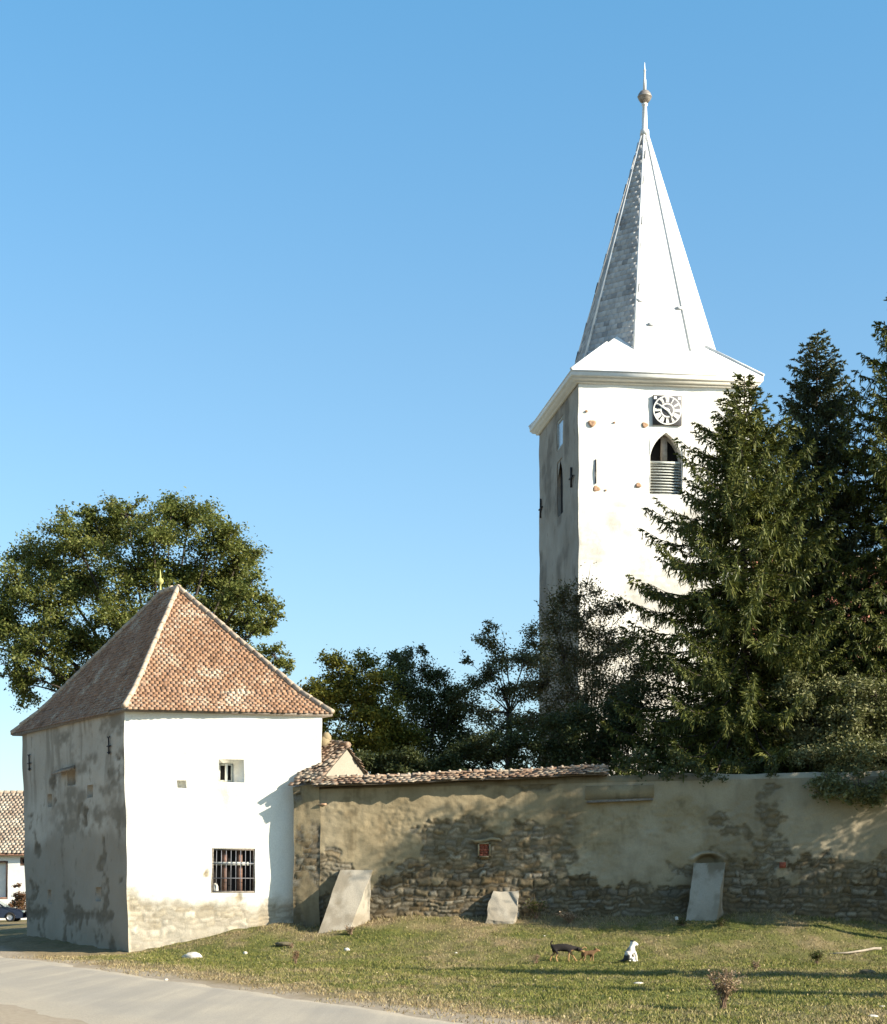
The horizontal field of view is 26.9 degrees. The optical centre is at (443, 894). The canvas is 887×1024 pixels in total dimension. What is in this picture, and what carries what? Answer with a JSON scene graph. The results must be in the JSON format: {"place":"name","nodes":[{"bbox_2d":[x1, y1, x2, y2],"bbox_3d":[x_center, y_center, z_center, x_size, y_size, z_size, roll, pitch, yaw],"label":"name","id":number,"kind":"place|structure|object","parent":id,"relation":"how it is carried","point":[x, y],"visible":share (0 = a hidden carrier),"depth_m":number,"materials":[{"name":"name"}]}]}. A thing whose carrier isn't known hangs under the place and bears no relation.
{"place":"outdoors","nodes":[
{"label":"outdoors","id":0,"kind":"place"},
{"bbox_2d":[0,956,462,1023],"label":"road","id":1,"kind":"structure","parent":0,"point":[64,990],"depth_m":30.45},
{"bbox_2d":[0,909,886,1023],"bbox_3d":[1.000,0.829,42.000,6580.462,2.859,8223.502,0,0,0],"label":"ground","id":2,"kind":"structure","parent":0,"point":[16,940],"depth_m":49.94,"materials":[{"name":"green plant"}]},
{"bbox_2d":[0,901,26,921],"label":"parked car","id":3,"kind":"object","parent":2,"relation":"on","point":[9,913],"visible":0.98,"depth_m":118.17,"materials":[{"name":"blue paint"}]},
{"bbox_2d":[0,790,26,919],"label":"farmhouse","id":4,"kind":"object","parent":2,"relation":"on","point":[12,841],"visible":0.23,"depth_m":128.33,"materials":[{"name":"white paint"}]},
{"bbox_2d":[20,857,23,864],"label":"window","id":5,"kind":"structure","parent":4,"relation":"in","point":[21,858],"depth_m":128.03,"materials":[{"name":"brown paint"}]},
{"bbox_2d":[7,883,25,920],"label":"russet bush","id":6,"kind":"object","parent":2,"relation":"on","point":[19,901],"visible":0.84,"depth_m":122.00,"materials":[{"name":"brown plant"}]},
{"bbox_2d":[0,486,295,713],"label":"broadleaf tree","id":7,"kind":"object","parent":2,"relation":"on","point":[228,585],"visible":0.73,"depth_m":77.02,"materials":[{"name":"green plant"}]},
{"bbox_2d":[10,570,334,951],"bbox_3d":[-9.079,-4.133,59.828,6.066,12.866,12.048,0,0,-33],"label":"bastion","id":8,"kind":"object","parent":2,"relation":"on","point":[171,735],"visible":0.86,"depth_m":56.20,"materials":[{"name":"paint"}]},
{"bbox_2d":[219,764,232,781],"bbox_3d":[-6.622,-3.685,56.260,0.431,0.546,0.109,0,0,-9],"label":"window","id":9,"kind":"structure","parent":8,"relation":"in","point":[225,770],"depth_m":56.26,"materials":[{"name":"paint"}]},
{"bbox_2d":[211,848,254,892],"bbox_3d":[-6.376,-0.711,56.064,1.330,1.343,0.308,0,0,-11],"label":"window","id":10,"kind":"structure","parent":8,"relation":"in","point":[233,870],"depth_m":56.11,"materials":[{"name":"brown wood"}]},
{"bbox_2d":[182,952,201,957],"bbox_3d":[-6.819,1.693,50.336,0.476,0.251,0.482,0,0,-41],"label":"boulder","id":11,"kind":"object","parent":2,"relation":"on","point":[192,954],"visible":0.58,"depth_m":50.19,"materials":[{"name":"stone"}]},
{"bbox_2d":[275,942,290,946],"bbox_3d":[-4.527,1.423,52.523,0.520,0.152,0.389,0,0,0],"label":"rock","id":12,"kind":"object","parent":2,"relation":"on","point":[281,944],"visible":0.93,"depth_m":52.37,"materials":[{"name":"grey stone"}]},
{"bbox_2d":[290,950,299,963],"bbox_3d":[-3.852,1.611,47.851,0.320,0.387,0.232,0,0,-22],"label":"weed","id":13,"kind":"object","parent":2,"relation":"on","point":[296,955],"visible":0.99,"depth_m":47.86,"materials":[{"name":"brown plant"}]},
{"bbox_2d":[288,732,368,926],"bbox_3d":[-3.808,-1.717,57.294,2.037,6.634,3.699,0,0,30],"label":"gabled wall stub","id":14,"kind":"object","parent":2,"relation":"on","point":[338,757],"visible":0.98,"depth_m":55.79,"materials":[{"name":"paint"}]},
{"bbox_2d":[345,924,354,934],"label":"weed","id":15,"kind":"object","parent":2,"relation":"on","point":[350,931],"visible":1,"depth_m":53.80,"materials":[{"name":"brown plant"}]},
{"bbox_2d":[297,644,434,771],"bbox_3d":[-2.927,-4.012,64.170,5.270,9.449,4.228,0,0,0],"label":"round bush","id":16,"kind":"object","parent":2,"relation":"on","point":[363,703],"visible":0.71,"depth_m":63.93,"materials":[{"name":"green plant"}]},
{"bbox_2d":[354,741,479,774],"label":"undergrowth","id":17,"kind":"object","parent":2,"relation":"on","point":[410,762],"visible":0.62,"depth_m":61.01,"materials":[{"name":"green plant"}]},
{"bbox_2d":[376,642,487,766],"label":"dark bush","id":18,"kind":"object","parent":2,"relation":"on","point":[444,725],"visible":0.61,"depth_m":66.37,"materials":[{"name":"green plant"}]},
{"bbox_2d":[450,617,556,769],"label":"thin tree","id":19,"kind":"object","parent":2,"relation":"on","point":[489,674],"visible":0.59,"depth_m":68.36,"materials":[{"name":"green plant"}]},
{"bbox_2d":[529,953,539,962],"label":"weed","id":20,"kind":"object","parent":2,"relation":"on","point":[537,956],"visible":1,"depth_m":47.70,"materials":[{"name":"brown plant"}]},
{"bbox_2d":[522,894,550,918],"bbox_3d":[2.770,0.373,55.310,0.849,0.734,0.720,0,0,-26],"label":"weed","id":21,"kind":"object","parent":2,"relation":"on","point":[534,909],"visible":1,"depth_m":55.25,"materials":[{"name":"green plant"}]},
{"bbox_2d":[443,691,645,775],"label":"undergrowth","id":22,"kind":"object","parent":2,"relation":"on","point":[572,741],"visible":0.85,"depth_m":61.25,"materials":[{"name":"green plant"}]},
{"bbox_2d":[555,911,578,923],"bbox_3d":[3.647,0.661,54.846,0.706,0.418,0.869,0,0,13],"label":"weed","id":23,"kind":"object","parent":2,"relation":"on","point":[568,917],"visible":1,"depth_m":54.72,"materials":[{"name":"plant"}]},
{"bbox_2d":[550,941,584,961],"bbox_3d":[3.208,1.475,48.030,0.906,0.550,0.226,0,0,-3],"label":"dog","id":24,"kind":"object","parent":2,"relation":"on","point":[556,948],"visible":1,"depth_m":47.95},
{"bbox_2d":[509,562,657,775],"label":"twiggy tree","id":25,"kind":"object","parent":2,"relation":"on","point":[611,647],"visible":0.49,"depth_m":65.19,"materials":[{"name":"green plant"}]},
{"bbox_2d":[580,947,599,960],"bbox_3d":[3.822,1.554,48.225,0.521,0.385,0.148,0,0,-2],"label":"dog","id":26,"kind":"object","parent":2,"relation":"on","point":[591,953],"visible":0.99,"depth_m":48.18},
{"bbox_2d":[310,764,886,932],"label":"churchyard wall","id":27,"kind":"structure","parent":2,"relation":"on","point":[498,846],"depth_m":55.72,"materials":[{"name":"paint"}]},
{"bbox_2d":[618,940,637,961],"bbox_3d":[4.822,1.476,48.198,0.526,0.569,0.321,0,0,-20],"label":"dog","id":28,"kind":"object","parent":2,"relation":"on","point":[629,951],"visible":1,"depth_m":48.13},
{"bbox_2d":[528,62,764,774],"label":"church tower","id":29,"kind":"structure","parent":2,"relation":"on","point":[648,378],"depth_m":81.00,"materials":[{"name":"paint"}]},
{"bbox_2d":[557,416,562,450],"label":"window","id":30,"kind":"structure","parent":29,"relation":"in","point":[560,423],"depth_m":84.68,"materials":[{"name":"glass"}]},
{"bbox_2d":[558,459,562,513],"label":"lancet window","id":31,"kind":"structure","parent":29,"relation":"in","point":[559,464],"depth_m":84.78,"materials":[{"name":"glass"}]},
{"bbox_2d":[673,917,687,925],"bbox_3d":[6.899,0.796,53.602,0.496,0.297,0.320,0,0,45],"label":"weed","id":32,"kind":"object","parent":2,"relation":"on","point":[681,922],"visible":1,"depth_m":53.60,"materials":[{"name":"green plant"}]},
{"bbox_2d":[597,624,783,786],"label":"undergrowth","id":33,"kind":"object","parent":2,"relation":"on","point":[638,754],"visible":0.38,"depth_m":61.45,"materials":[{"name":"green plant"}]},
{"bbox_2d":[715,917,728,925],"bbox_3d":[8.037,0.809,53.345,0.434,0.296,0.426,0,0,-19],"label":"weed","id":34,"kind":"object","parent":2,"relation":"on","point":[719,921],"visible":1,"depth_m":53.29,"materials":[{"name":"green plant"}]},
{"bbox_2d":[701,965,747,1007],"bbox_3d":[4.434,1.468,29.309,0.649,0.698,0.660,0,0,26],"label":"dry bush","id":35,"kind":"object","parent":2,"relation":"on","point":[723,992],"visible":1,"depth_m":29.26,"materials":[{"name":"brown plant"}]},
{"bbox_2d":[586,372,886,782],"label":"spruce tree","id":36,"kind":"object","parent":2,"relation":"on","point":[752,524],"visible":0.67,"depth_m":59.30,"materials":[{"name":"green plant"}]},
{"bbox_2d":[749,960,760,969],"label":"weed","id":37,"kind":"object","parent":2,"relation":"on","point":[755,965],"visible":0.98,"depth_m":43.79,"materials":[{"name":"brown plant"}]},
{"bbox_2d":[723,329,886,769],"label":"spruce tree","id":38,"kind":"object","parent":2,"relation":"on","point":[821,416],"visible":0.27,"depth_m":62.74,"materials":[{"name":"green plant"}]},
{"bbox_2d":[809,948,822,963],"bbox_3d":[9.573,1.592,47.523,0.378,0.406,0.335,0,0,0],"label":"weed","id":39,"kind":"object","parent":2,"relation":"on","point":[816,956],"visible":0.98,"depth_m":47.52,"materials":[{"name":"green plant"}]},
{"bbox_2d":[752,558,881,689],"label":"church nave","id":40,"kind":"structure","parent":2,"relation":"on","point":[829,599],"depth_m":84.30,"materials":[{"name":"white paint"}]},
{"bbox_2d":[767,667,886,810],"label":"pale shrub","id":41,"kind":"object","parent":2,"relation":"on","point":[859,749],"visible":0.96,"depth_m":56.88,"materials":[{"name":"green plant"}]},
{"bbox_2d":[777,297,886,771],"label":"spruce tree","id":42,"kind":"object","parent":2,"relation":"on","point":[876,460],"visible":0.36,"depth_m":60.53,"materials":[{"name":"green plant"}]},
{"bbox_2d":[829,947,881,953],"bbox_3d":[11.201,1.526,50.136,1.818,0.165,0.280,0,0,-31],"label":"log","id":43,"kind":"object","parent":2,"relation":"on","point":[872,948],"visible":1,"depth_m":50.12,"materials":[{"name":"brown wood"}]},
{"bbox_2d":[859,969,875,973],"bbox_3d":[9.615,1.768,41.988,0.390,0.139,0.307,0,0,0],"label":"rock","id":44,"kind":"object","parent":2,"relation":"on","point":[866,971],"visible":0.76,"depth_m":41.90,"materials":[{"name":"grey stone"}]},
{"bbox_2d":[0,0,886,790],"label":"sky","id":45,"kind":"structure","parent":0,"point":[323,271],"materials":[{"name":"blue"}]}
]}

